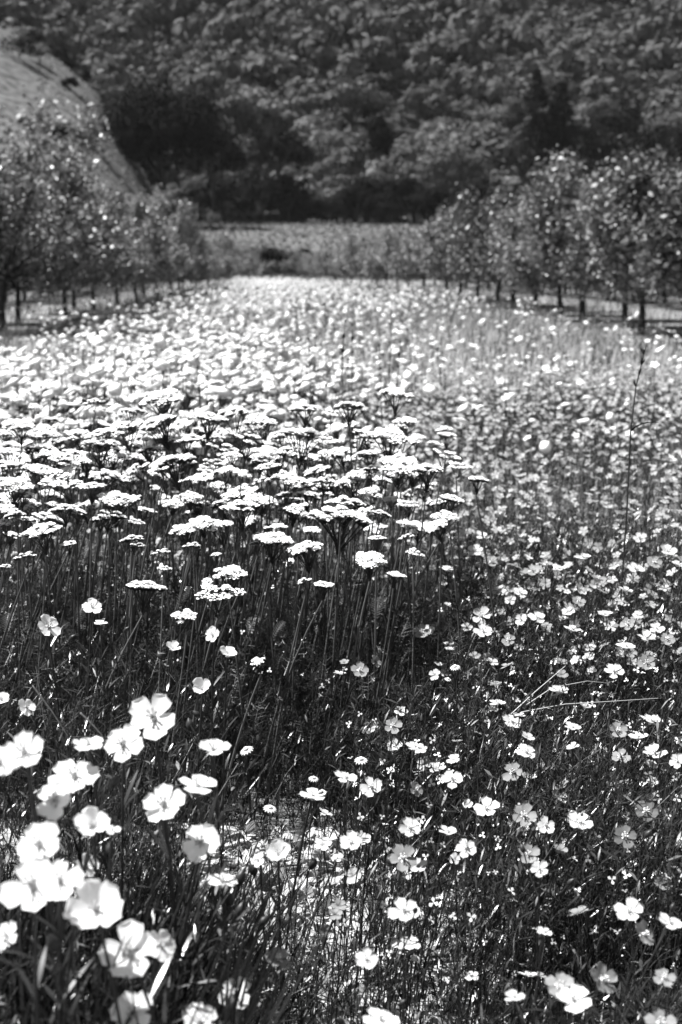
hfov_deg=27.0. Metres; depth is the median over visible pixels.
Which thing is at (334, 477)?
yarrow plant
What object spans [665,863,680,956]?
flax plant
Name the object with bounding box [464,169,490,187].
oak tree
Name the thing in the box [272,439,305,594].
yarrow plant
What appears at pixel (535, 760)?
flax plant
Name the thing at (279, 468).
yarrow plant
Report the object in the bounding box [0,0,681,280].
hills
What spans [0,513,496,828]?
yarrow foliage
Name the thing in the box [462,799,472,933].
flax plant
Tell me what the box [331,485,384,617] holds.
yarrow plant
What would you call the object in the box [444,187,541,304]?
orchard tree
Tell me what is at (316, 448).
yarrow plant
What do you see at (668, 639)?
flax plant
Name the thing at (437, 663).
flax plant
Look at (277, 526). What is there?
yarrow plant
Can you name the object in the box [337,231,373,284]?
orchard tree
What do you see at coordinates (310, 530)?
yarrow plant
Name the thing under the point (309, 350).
weed stalk
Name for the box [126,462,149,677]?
yarrow plant
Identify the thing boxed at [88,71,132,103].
oak tree
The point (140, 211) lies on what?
orchard tree
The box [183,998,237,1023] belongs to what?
white flower plant
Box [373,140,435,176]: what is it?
oak tree
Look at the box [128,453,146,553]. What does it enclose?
yarrow plant
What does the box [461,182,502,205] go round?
broadleaf tree
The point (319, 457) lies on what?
yarrow plant
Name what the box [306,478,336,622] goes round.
yarrow plant
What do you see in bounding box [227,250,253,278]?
orchard tree
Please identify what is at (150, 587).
yarrow plant
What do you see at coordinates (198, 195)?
broadleaf tree
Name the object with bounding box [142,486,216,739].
yarrow plant
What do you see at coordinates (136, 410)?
yarrow plant
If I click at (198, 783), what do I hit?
white flower plant
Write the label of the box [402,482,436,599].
yarrow plant
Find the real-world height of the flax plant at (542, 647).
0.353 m
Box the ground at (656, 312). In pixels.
[0,280,681,1023]
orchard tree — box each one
[0,77,153,331]
[0,143,99,324]
[6,201,48,299]
[13,184,142,313]
[21,184,147,315]
[35,189,160,309]
[81,180,182,304]
[83,183,197,300]
[124,197,206,296]
[126,199,194,298]
[153,214,217,295]
[158,212,226,289]
[162,227,220,289]
[166,218,236,287]
[174,226,219,290]
[200,231,239,287]
[207,241,246,276]
[210,246,238,283]
[213,233,234,280]
[217,240,242,282]
[224,253,247,280]
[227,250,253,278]
[228,246,247,280]
[230,245,238,278]
[234,244,258,274]
[235,243,258,273]
[239,245,250,275]
[240,249,256,279]
[245,247,259,263]
[289,249,302,259]
[290,251,306,261]
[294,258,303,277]
[297,263,312,278]
[300,252,313,278]
[301,251,317,279]
[304,253,323,275]
[307,250,324,281]
[314,249,335,279]
[317,248,342,281]
[326,244,362,282]
[332,252,363,283]
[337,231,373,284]
[344,226,405,287]
[349,240,381,286]
[354,232,428,291]
[358,244,406,288]
[375,222,427,292]
[382,209,456,293]
[406,207,465,296]
[407,206,474,299]
[430,198,503,301]
[443,174,544,307]
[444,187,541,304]
[483,186,554,310]
[485,223,591,314]
[507,144,616,320]
[540,152,681,327]
[559,142,681,334]
[578,130,681,307]
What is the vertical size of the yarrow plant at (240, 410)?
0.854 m
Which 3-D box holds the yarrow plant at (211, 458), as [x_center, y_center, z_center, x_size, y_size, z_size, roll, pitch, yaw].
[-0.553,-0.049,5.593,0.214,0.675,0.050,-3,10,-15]
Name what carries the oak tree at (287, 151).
on the hills
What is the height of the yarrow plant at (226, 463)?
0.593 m
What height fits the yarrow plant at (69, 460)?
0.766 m
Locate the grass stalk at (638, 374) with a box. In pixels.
[611,346,659,731]
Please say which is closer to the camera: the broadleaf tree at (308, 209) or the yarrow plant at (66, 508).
the yarrow plant at (66, 508)
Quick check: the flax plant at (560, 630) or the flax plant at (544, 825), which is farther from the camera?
the flax plant at (560, 630)
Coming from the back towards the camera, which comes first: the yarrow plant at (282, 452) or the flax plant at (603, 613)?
the yarrow plant at (282, 452)
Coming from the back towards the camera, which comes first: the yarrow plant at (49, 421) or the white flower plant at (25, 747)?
the yarrow plant at (49, 421)
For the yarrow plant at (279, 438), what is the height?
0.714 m
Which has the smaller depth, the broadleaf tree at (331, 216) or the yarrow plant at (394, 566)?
the yarrow plant at (394, 566)
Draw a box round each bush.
[0,9,5,20]
[0,35,41,59]
[14,32,31,43]
[23,30,46,43]
[25,43,50,64]
[39,122,74,145]
[48,46,70,59]
[49,48,65,61]
[57,56,75,67]
[60,77,79,89]
[70,61,89,76]
[70,69,84,77]
[70,120,111,151]
[71,63,92,78]
[81,68,94,81]
[88,85,98,92]
[98,94,109,102]
[141,160,150,169]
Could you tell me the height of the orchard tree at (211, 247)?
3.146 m
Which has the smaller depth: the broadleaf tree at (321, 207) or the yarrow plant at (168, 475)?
the yarrow plant at (168, 475)
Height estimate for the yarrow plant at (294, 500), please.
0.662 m
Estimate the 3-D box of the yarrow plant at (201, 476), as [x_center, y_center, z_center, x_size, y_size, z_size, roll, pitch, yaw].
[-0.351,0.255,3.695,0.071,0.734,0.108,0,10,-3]
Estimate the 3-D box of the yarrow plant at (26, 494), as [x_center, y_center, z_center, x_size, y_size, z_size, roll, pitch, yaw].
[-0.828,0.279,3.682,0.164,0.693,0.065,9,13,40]
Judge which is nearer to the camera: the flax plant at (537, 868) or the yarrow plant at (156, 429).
the flax plant at (537, 868)
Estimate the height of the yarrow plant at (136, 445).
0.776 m
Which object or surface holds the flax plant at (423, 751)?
on the ground at (656, 312)
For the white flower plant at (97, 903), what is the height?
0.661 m
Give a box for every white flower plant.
[0,692,9,707]
[0,746,15,855]
[0,857,68,1023]
[0,920,38,1015]
[3,730,97,1023]
[8,699,49,828]
[16,821,68,1023]
[23,859,92,1023]
[29,781,79,1008]
[37,614,76,826]
[40,913,88,1023]
[48,759,119,1001]
[60,598,101,761]
[65,879,138,1023]
[67,806,120,1021]
[72,736,149,993]
[75,852,99,936]
[92,825,153,1022]
[94,620,130,798]
[97,724,143,980]
[98,919,172,1023]
[105,929,175,1023]
[109,990,152,1023]
[129,693,194,961]
[142,783,201,1007]
[144,823,220,1014]
[154,640,181,822]
[178,677,210,911]
[178,774,269,996]
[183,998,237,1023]
[186,738,245,975]
[191,626,228,824]
[193,645,241,862]
[203,872,267,1020]
[215,976,249,1023]
[245,852,290,1021]
[264,839,294,1023]
[275,787,325,1019]
[362,1007,399,1023]
[556,984,591,1023]
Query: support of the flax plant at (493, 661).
on the ground at (656, 312)
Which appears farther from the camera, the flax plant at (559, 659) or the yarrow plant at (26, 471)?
the yarrow plant at (26, 471)
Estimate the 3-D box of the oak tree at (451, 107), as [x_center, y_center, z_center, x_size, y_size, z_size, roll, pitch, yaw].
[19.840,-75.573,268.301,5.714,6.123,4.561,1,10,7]
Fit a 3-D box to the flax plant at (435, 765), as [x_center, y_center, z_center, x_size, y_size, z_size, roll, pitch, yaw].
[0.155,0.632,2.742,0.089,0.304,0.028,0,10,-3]
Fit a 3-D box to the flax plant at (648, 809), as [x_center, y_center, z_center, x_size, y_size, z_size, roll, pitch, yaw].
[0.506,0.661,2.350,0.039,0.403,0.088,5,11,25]
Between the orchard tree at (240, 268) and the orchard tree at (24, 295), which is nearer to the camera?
the orchard tree at (24, 295)
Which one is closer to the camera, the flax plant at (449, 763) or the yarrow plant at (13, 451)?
the flax plant at (449, 763)
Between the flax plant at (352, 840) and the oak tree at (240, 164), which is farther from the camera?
the oak tree at (240, 164)
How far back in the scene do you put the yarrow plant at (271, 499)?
4.31 m
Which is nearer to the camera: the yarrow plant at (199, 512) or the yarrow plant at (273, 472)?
the yarrow plant at (199, 512)
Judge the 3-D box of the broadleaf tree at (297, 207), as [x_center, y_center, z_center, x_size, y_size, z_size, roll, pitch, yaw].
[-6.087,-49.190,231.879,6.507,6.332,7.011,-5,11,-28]
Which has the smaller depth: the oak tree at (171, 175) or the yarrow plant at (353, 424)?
the yarrow plant at (353, 424)
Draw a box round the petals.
[1,511,681,1017]
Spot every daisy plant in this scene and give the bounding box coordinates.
[181,823,189,890]
[235,746,253,936]
[263,805,276,1012]
[303,776,317,974]
[350,757,367,950]
[411,955,420,1019]
[438,678,450,787]
[450,665,459,789]
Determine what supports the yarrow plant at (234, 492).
on the ground at (656, 312)
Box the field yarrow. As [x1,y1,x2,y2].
[0,276,681,575]
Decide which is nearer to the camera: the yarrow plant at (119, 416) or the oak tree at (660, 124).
the yarrow plant at (119, 416)
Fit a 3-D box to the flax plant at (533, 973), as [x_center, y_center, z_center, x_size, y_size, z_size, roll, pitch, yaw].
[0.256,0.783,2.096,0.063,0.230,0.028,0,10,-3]
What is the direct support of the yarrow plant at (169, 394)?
on the ground at (656, 312)
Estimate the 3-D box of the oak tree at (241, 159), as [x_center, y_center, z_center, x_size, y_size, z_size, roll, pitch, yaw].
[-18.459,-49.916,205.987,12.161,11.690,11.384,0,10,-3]
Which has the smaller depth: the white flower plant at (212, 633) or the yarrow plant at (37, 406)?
the white flower plant at (212, 633)
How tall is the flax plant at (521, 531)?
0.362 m
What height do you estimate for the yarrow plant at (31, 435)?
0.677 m
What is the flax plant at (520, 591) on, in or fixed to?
on the ground at (656, 312)
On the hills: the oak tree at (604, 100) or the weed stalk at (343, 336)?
the oak tree at (604, 100)
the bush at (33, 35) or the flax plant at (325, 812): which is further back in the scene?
the bush at (33, 35)
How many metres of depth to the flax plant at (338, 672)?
3.11 m
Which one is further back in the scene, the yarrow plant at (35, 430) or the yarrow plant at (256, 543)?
the yarrow plant at (35, 430)
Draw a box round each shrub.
[184,205,244,224]
[213,209,271,225]
[251,246,294,264]
[257,258,304,277]
[295,248,319,255]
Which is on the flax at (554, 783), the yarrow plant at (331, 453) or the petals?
the petals
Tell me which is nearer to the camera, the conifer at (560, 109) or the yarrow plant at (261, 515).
the yarrow plant at (261, 515)
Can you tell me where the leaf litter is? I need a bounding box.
[0,802,681,1023]
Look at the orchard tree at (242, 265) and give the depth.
83.23 m
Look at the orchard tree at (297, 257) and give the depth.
106.82 m
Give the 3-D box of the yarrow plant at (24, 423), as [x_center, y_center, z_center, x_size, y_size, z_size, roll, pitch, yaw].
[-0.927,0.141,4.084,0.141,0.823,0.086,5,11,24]
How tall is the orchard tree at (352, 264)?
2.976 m
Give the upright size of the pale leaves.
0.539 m
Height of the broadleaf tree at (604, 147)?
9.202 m
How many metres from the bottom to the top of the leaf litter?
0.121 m
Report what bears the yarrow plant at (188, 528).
on the ground at (656, 312)
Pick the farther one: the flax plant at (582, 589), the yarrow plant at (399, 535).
the yarrow plant at (399, 535)
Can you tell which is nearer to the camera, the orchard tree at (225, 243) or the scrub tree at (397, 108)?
the orchard tree at (225, 243)
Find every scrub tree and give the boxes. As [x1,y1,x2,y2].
[154,188,181,206]
[165,147,195,183]
[228,85,286,139]
[253,98,308,136]
[253,166,324,223]
[271,162,306,179]
[283,118,320,152]
[299,110,342,137]
[305,199,340,222]
[307,105,340,119]
[308,128,352,151]
[314,180,324,198]
[320,147,362,176]
[342,125,368,143]
[387,98,410,122]
[394,134,427,151]
[415,121,437,141]
[416,166,477,191]
[420,121,471,144]
[421,131,478,159]
[496,174,524,189]
[525,103,594,128]
[571,102,594,149]
[573,122,610,154]
[621,125,661,150]
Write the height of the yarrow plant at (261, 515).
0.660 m
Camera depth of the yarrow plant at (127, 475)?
4.85 m
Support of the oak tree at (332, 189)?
on the hills
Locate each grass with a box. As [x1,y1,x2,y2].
[0,512,681,1023]
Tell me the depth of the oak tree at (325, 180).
240.03 m
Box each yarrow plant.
[0,429,14,581]
[0,447,39,727]
[0,448,72,676]
[0,460,16,579]
[0,461,29,548]
[0,476,34,716]
[0,490,27,576]
[0,504,17,538]
[0,513,82,701]
[0,516,15,612]
[0,518,49,669]
[0,531,19,587]
[0,551,36,679]
[0,564,10,595]
[1,441,24,614]
[1,503,75,742]
[1,503,88,733]
[2,418,34,646]
[2,429,23,548]
[2,490,33,722]
[5,451,85,684]
[5,511,25,727]
[6,453,30,472]
[6,489,64,686]
[7,498,40,723]
[8,468,32,717]
[11,472,30,608]
[13,432,42,583]
[18,516,40,728]
[19,463,44,690]
[20,521,61,790]
[21,430,58,588]
[23,439,32,551]
[23,444,57,696]
[23,454,46,575]
[25,452,40,567]
[26,417,60,564]
[26,464,69,730]
[28,403,42,565]
[28,429,48,592]
[31,429,85,563]
[31,438,54,581]
[31,540,75,727]
[32,511,69,731]
[33,432,61,652]
[37,460,59,653]
[38,463,88,710]
[40,423,59,560]
[40,501,62,715]
[40,501,96,706]
[46,438,65,587]
[46,457,80,726]
[51,481,67,600]
[52,449,80,694]
[59,451,98,691]
[63,397,100,657]
[63,421,111,582]
[63,430,92,700]
[63,434,88,570]
[63,580,167,810]
[68,461,94,618]
[72,468,121,694]
[72,508,85,737]
[74,482,105,702]
[75,471,108,658]
[75,516,107,718]
[80,457,122,592]
[81,439,125,649]
[81,500,98,621]
[82,406,114,564]
[84,444,115,568]
[85,449,126,623]
[89,427,142,674]
[91,514,119,725]
[92,440,119,575]
[93,510,125,721]
[95,407,145,665]
[97,454,143,669]
[97,490,133,726]
[100,471,122,581]
[107,420,143,608]
[108,506,153,708]
[110,450,136,573]
[111,475,136,683]
[113,516,145,703]
[113,534,142,721]
[114,542,143,726]
[115,413,132,566]
[115,495,140,726]
[117,504,135,710]
[119,421,136,564]
[119,422,143,591]
[121,466,168,703]
[122,418,143,541]
[122,471,145,540]
[123,421,140,578]
[125,430,163,676]
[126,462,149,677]
[126,498,183,687]
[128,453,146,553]
[128,465,168,564]
[132,459,164,695]
[133,470,164,604]
[134,451,158,556]
[134,508,159,676]
[137,445,164,634]
[137,452,167,601]
[138,388,183,659]
[138,412,181,656]
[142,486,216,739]
[142,563,171,827]
[146,608,197,783]
[148,494,184,647]
[149,427,159,613]
[150,485,161,609]
[151,453,204,661]
[151,471,167,566]
[151,548,191,786]
[153,542,199,776]
[158,473,177,603]
[159,418,191,584]
[160,523,198,712]
[161,464,216,684]
[167,519,233,744]
[169,433,201,602]
[169,462,186,575]
[170,447,200,587]
[173,499,210,739]
[174,578,245,822]
[176,442,200,593]
[176,515,214,781]
[177,472,215,628]
[178,411,228,642]
[178,475,207,735]
[179,490,206,721]
[179,501,202,692]
[180,510,258,721]
[181,415,225,555]
[181,465,217,705]
[183,404,248,662]
[184,427,205,569]
[185,499,258,768]
[186,412,214,551]
[187,552,221,769]
[190,471,216,730]
[191,451,242,657]
[192,429,222,593]
[192,541,262,726]
[193,430,218,536]
[196,422,207,573]
[198,436,216,617]
[199,458,224,657]
[201,443,237,653]
[201,465,237,701]
[204,476,271,714]
[205,420,214,547]
[206,481,237,677]
[207,425,227,592]
[209,448,257,574]
[209,515,260,734]
[209,657,263,830]
[210,499,245,733]
[212,432,240,552]
[213,564,251,820]
[215,427,233,541]
[217,457,237,580]
[218,427,255,557]
[220,469,252,737]
[220,483,257,723]
[220,490,244,619]
[221,425,254,591]
[223,431,242,563]
[223,432,269,642]
[230,445,282,668]
[231,445,297,657]
[233,422,255,546]
[233,523,287,740]
[234,531,293,789]
[235,469,309,699]
[235,486,261,690]
[237,494,268,710]
[242,416,276,659]
[244,497,272,691]
[246,412,265,575]
[246,494,277,643]
[249,442,279,588]
[250,446,286,571]
[250,459,283,681]
[250,581,332,828]
[252,424,269,598]
[252,532,284,780]
[255,462,282,694]
[256,497,299,694]
[257,404,285,534]
[261,427,328,660]
[263,439,292,566]
[263,504,305,730]
[263,577,311,829]
[266,526,321,789]
[268,498,311,721]
[269,433,295,572]
[271,456,329,660]
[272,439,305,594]
[272,540,322,792]
[273,431,283,563]
[273,445,308,622]
[274,491,296,705]
[281,466,311,618]
[287,502,308,776]
[288,403,320,665]
[290,464,330,667]
[290,479,327,723]
[295,490,318,744]
[296,476,334,735]
[298,428,334,579]
[298,454,321,641]
[298,478,328,652]
[299,450,382,714]
[300,516,335,722]
[304,454,327,561]
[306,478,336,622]
[308,444,321,525]
[309,504,372,722]
[310,481,347,629]
[313,434,338,698]
[314,495,364,739]
[315,474,339,654]
[315,492,333,725]
[317,407,344,573]
[317,447,349,653]
[318,447,365,688]
[319,456,327,599]
[325,510,352,781]
[326,422,343,502]
[326,480,350,575]
[328,496,397,714]
[331,470,364,735]
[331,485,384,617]
[333,401,367,646]
[333,509,390,775]
[334,475,365,741]
[334,551,387,806]
[336,476,391,678]
[337,454,360,618]
[338,429,375,683]
[339,506,374,739]
[340,421,358,575]
[342,448,405,677]
[344,523,387,688]
[347,438,377,593]
[349,464,379,712]
[351,457,386,714]
[353,486,381,716]
[355,416,415,641]
[355,432,376,575]
[355,482,362,585]
[355,489,380,724]
[357,468,372,687]
[357,571,406,775]
[360,426,419,660]
[362,473,381,571]
[363,510,458,735]
[363,520,428,702]
[367,535,387,757]
[371,489,415,599]
[371,533,413,720]
[373,452,418,684]
[374,424,407,550]
[377,472,421,673]
[380,387,413,676]
[381,470,426,683]
[381,519,411,733]
[382,450,388,628]
[383,479,392,593]
[384,474,394,568]
[388,469,403,698]
[389,465,428,585]
[391,475,413,593]
[392,463,442,698]
[394,434,426,562]
[394,472,403,650]
[394,492,412,606]
[394,500,418,683]
[395,499,418,702]
[395,547,428,738]
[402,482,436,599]
[410,484,432,591]
[416,448,460,689]
[423,497,456,656]
[424,519,452,728]
[428,441,442,570]
[431,464,442,588]
[435,426,452,561]
[436,432,456,579]
[439,493,467,687]
[448,460,475,692]
[469,476,501,687]
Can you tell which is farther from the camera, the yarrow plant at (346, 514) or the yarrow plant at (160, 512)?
the yarrow plant at (160, 512)
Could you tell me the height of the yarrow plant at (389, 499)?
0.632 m
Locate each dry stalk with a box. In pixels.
[32,685,67,735]
[80,712,102,735]
[511,666,564,714]
[513,698,658,713]
[526,681,608,704]
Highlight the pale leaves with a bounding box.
[0,505,681,1023]
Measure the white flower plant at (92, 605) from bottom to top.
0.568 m
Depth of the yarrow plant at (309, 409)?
4.11 m
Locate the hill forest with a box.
[0,0,681,125]
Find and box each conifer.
[366,116,393,159]
[512,68,555,188]
[537,81,584,175]
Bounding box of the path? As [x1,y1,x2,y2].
[196,280,301,310]
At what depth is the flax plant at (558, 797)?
2.56 m
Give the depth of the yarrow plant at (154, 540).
3.91 m
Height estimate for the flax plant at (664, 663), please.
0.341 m
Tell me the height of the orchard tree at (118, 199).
3.203 m
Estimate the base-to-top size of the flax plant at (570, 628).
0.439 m
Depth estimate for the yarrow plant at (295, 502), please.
4.41 m
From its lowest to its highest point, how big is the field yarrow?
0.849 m
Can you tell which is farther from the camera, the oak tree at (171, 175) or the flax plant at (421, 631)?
the oak tree at (171, 175)
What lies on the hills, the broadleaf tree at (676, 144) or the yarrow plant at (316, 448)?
the broadleaf tree at (676, 144)
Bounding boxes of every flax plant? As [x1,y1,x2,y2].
[264,947,306,1023]
[288,853,342,1023]
[303,898,345,1014]
[312,924,331,1020]
[314,670,345,826]
[314,836,339,983]
[315,661,368,826]
[319,808,332,924]
[326,866,361,1017]
[328,908,342,1023]
[329,830,361,1023]
[334,770,356,969]
[335,659,348,829]
[336,947,405,1023]
[340,832,370,1011]
[350,724,375,855]
[358,776,385,974]
[365,717,403,915]
[371,655,380,715]
[371,805,420,1016]
[372,937,401,1016]
[377,843,416,1009]
[381,738,402,868]
[387,897,419,1023]
[394,706,407,819]
[394,868,411,983]
[396,741,422,936]
[396,781,422,978]
[399,936,420,1023]
[408,857,426,1021]
[410,770,462,958]
[411,762,443,843]
[411,825,456,1021]
[411,838,476,1023]
[413,624,429,726]
[413,746,426,847]
[416,625,434,724]
[417,756,432,864]
[426,564,435,602]
[428,739,460,840]
[429,668,442,813]
[430,753,458,923]
[434,661,441,751]
[435,670,446,711]
[437,646,455,737]
[438,512,461,582]
[439,565,480,661]
[440,581,446,665]
[443,602,450,710]
[443,642,453,687]
[448,581,458,638]
[449,852,459,1012]
[451,485,459,549]
[452,606,490,703]
[456,529,465,581]
[456,731,480,836]
[457,555,500,708]
[458,544,483,639]
[458,576,468,660]
[460,622,472,670]
[460,971,478,1023]
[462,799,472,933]
[469,651,480,710]
[472,623,499,725]
[473,796,505,996]
[476,530,492,616]
[478,519,489,589]
[478,662,512,801]
[479,551,483,596]
[479,705,497,831]
[482,657,497,780]
[483,653,501,745]
[487,681,501,784]
[490,699,518,793]
[497,600,511,680]
[498,743,534,885]
[501,634,514,743]
[501,731,534,920]
[502,696,520,747]
[502,708,521,804]
[502,762,522,936]
[504,989,524,1023]
[505,593,517,705]
[510,712,524,848]
[510,971,536,1023]
[511,613,526,709]
[512,802,581,980]
[513,587,537,687]
[514,720,528,755]
[515,529,524,586]
[515,843,574,1023]
[519,611,544,719]
[520,844,552,1007]
[520,971,546,1022]
[521,579,533,614]
[522,564,551,655]
[523,533,537,609]
[524,554,532,613]
[524,757,535,918]
[525,926,551,1023]
[526,685,567,804]
[527,499,536,535]
[527,843,567,1019]
[528,756,544,772]
[528,815,554,1013]
[534,622,552,727]
[535,625,552,700]
[536,516,541,577]
[536,564,566,686]
[538,561,552,656]
[540,578,550,680]
[542,811,592,1009]
[544,971,573,1023]
[548,606,574,725]
[551,657,566,736]
[551,789,577,905]
[553,615,567,671]
[554,780,568,854]
[556,669,569,751]
[559,961,616,1023]
[561,583,586,667]
[562,721,581,845]
[563,652,594,757]
[564,589,570,701]
[564,621,606,766]
[564,848,588,931]
[565,814,591,966]
[566,741,579,810]
[567,596,585,679]
[567,905,588,1021]
[568,655,578,759]
[574,553,590,629]
[574,735,588,788]
[577,748,630,942]
[579,701,588,718]
[580,610,612,733]
[581,580,599,675]
[584,644,595,685]
[584,688,607,732]
[587,666,595,748]
[590,574,606,697]
[591,663,638,784]
[598,719,641,813]
[602,732,647,855]
[603,780,619,801]
[604,539,615,571]
[604,824,651,1015]
[605,920,653,1023]
[607,896,615,966]
[609,610,642,725]
[609,902,681,1023]
[611,586,632,662]
[613,897,644,1023]
[615,642,635,776]
[615,647,623,708]
[619,617,634,740]
[621,562,648,693]
[622,858,637,960]
[626,648,636,727]
[626,714,662,762]
[629,532,646,619]
[629,730,636,826]
[633,502,640,546]
[633,758,657,856]
[635,800,658,951]
[636,838,650,868]
[637,629,665,754]
[637,653,681,774]
[640,743,667,870]
[643,1008,676,1023]
[645,556,674,688]
[646,651,656,740]
[647,874,672,984]
[650,622,667,779]
[650,633,658,739]
[651,659,666,741]
[653,968,676,1008]
[658,560,681,662]
[660,544,680,694]
[660,633,678,748]
[661,621,681,683]
[663,647,681,714]
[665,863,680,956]
[667,894,681,1008]
[669,753,681,902]
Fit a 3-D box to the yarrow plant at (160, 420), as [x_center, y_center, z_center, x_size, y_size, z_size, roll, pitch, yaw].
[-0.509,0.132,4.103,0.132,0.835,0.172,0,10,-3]
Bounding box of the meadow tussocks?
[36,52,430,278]
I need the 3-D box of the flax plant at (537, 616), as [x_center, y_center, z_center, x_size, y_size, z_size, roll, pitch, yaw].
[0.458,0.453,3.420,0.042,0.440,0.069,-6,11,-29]
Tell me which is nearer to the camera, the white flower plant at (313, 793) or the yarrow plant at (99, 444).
the white flower plant at (313, 793)
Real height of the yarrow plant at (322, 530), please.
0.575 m
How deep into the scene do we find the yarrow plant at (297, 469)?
4.63 m
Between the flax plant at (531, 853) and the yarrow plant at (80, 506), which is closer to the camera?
the flax plant at (531, 853)
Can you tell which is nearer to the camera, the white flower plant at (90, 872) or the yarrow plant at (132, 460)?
the white flower plant at (90, 872)
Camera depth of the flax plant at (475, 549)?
3.93 m
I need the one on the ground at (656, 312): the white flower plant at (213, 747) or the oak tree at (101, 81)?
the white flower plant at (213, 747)
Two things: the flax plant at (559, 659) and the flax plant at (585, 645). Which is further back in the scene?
the flax plant at (585, 645)
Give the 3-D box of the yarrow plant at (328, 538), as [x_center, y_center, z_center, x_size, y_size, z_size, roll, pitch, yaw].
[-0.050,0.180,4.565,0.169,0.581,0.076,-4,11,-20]
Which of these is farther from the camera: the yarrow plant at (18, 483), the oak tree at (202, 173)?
the oak tree at (202, 173)
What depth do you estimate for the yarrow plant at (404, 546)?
3.98 m
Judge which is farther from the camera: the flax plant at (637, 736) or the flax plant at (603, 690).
the flax plant at (603, 690)
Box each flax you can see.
[0,295,681,675]
[0,497,681,1023]
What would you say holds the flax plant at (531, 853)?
on the ground at (656, 312)
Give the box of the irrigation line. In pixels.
[436,279,681,308]
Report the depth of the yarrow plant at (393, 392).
4.16 m
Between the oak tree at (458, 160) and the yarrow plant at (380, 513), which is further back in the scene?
the oak tree at (458, 160)
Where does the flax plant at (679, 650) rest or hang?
on the ground at (656, 312)
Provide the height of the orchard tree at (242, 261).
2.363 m
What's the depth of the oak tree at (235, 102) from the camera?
258.05 m
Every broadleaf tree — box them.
[172,181,221,223]
[200,176,244,221]
[216,167,264,220]
[234,179,288,224]
[240,171,286,222]
[255,179,301,222]
[260,171,311,222]
[283,191,315,222]
[298,200,326,222]
[309,199,344,222]
[314,198,341,222]
[327,197,360,225]
[335,175,386,225]
[337,184,374,223]
[345,202,360,222]
[347,171,391,223]
[357,178,406,223]
[363,193,405,223]
[381,175,422,224]
[381,184,437,223]
[388,206,410,223]
[392,177,432,224]
[412,181,462,218]
[416,197,447,221]
[458,186,493,209]
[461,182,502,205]
[506,180,546,196]
[507,185,537,211]
[561,123,613,157]
[572,156,594,176]
[579,133,630,167]
[582,167,615,182]
[583,95,647,164]
[608,142,647,159]
[610,152,644,163]
[614,144,681,179]
[623,122,676,158]
[644,138,681,168]
[660,122,681,142]
[660,129,681,165]
[666,126,681,153]
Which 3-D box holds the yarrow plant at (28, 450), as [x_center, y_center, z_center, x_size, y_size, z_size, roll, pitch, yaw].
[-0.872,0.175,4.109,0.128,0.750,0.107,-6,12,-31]
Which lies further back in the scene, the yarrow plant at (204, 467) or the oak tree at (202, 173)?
the oak tree at (202, 173)
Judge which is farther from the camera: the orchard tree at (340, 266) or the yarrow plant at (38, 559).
the orchard tree at (340, 266)
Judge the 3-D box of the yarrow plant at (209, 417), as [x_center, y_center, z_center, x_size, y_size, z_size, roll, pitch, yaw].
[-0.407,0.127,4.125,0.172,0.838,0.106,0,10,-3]
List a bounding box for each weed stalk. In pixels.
[307,337,318,502]
[313,327,319,392]
[319,365,328,450]
[323,302,336,428]
[328,319,352,541]
[340,336,358,492]
[340,346,357,473]
[346,357,363,417]
[351,322,368,451]
[377,344,388,486]
[388,301,400,447]
[388,340,404,493]
[406,329,425,458]
[435,348,452,425]
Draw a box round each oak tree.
[87,81,103,94]
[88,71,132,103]
[95,69,242,215]
[102,98,123,134]
[146,155,181,183]
[167,190,192,216]
[171,81,214,104]
[174,127,254,208]
[177,175,206,220]
[185,179,220,220]
[196,164,219,184]
[204,170,239,183]
[205,85,260,139]
[208,185,238,222]
[215,114,238,141]
[225,148,261,174]
[229,106,275,138]
[233,135,256,152]
[237,120,318,192]
[241,152,291,178]
[283,83,342,119]
[290,179,318,222]
[299,138,340,181]
[310,157,346,179]
[314,70,387,128]
[316,175,347,225]
[318,171,354,189]
[340,132,386,176]
[353,92,398,118]
[365,112,400,137]
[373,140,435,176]
[390,154,459,224]
[400,81,451,122]
[413,98,447,124]
[416,140,494,207]
[441,119,515,149]
[445,95,457,122]
[448,96,479,124]
[462,122,522,171]
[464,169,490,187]
[466,104,516,125]
[480,76,526,109]
[481,164,530,187]
[492,96,528,134]
[507,145,553,181]
[512,123,541,146]
[515,65,580,104]
[570,97,600,118]
[586,94,625,132]
[639,117,669,135]
[645,116,674,127]
[657,111,680,124]
[667,113,681,127]
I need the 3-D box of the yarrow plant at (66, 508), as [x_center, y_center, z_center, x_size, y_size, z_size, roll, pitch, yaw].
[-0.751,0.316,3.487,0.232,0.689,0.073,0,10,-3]
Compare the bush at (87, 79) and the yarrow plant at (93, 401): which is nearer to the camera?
the yarrow plant at (93, 401)
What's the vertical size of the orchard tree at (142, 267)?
3.166 m
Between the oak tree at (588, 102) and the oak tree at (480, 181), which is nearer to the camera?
the oak tree at (480, 181)
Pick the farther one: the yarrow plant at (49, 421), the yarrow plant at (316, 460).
the yarrow plant at (49, 421)
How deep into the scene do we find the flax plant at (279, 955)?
1.73 m
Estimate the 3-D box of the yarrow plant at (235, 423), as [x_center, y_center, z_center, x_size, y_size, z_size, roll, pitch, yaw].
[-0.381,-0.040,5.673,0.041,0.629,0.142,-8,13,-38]
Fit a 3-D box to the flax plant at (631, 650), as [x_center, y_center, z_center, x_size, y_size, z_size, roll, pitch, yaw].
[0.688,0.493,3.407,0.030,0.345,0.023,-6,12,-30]

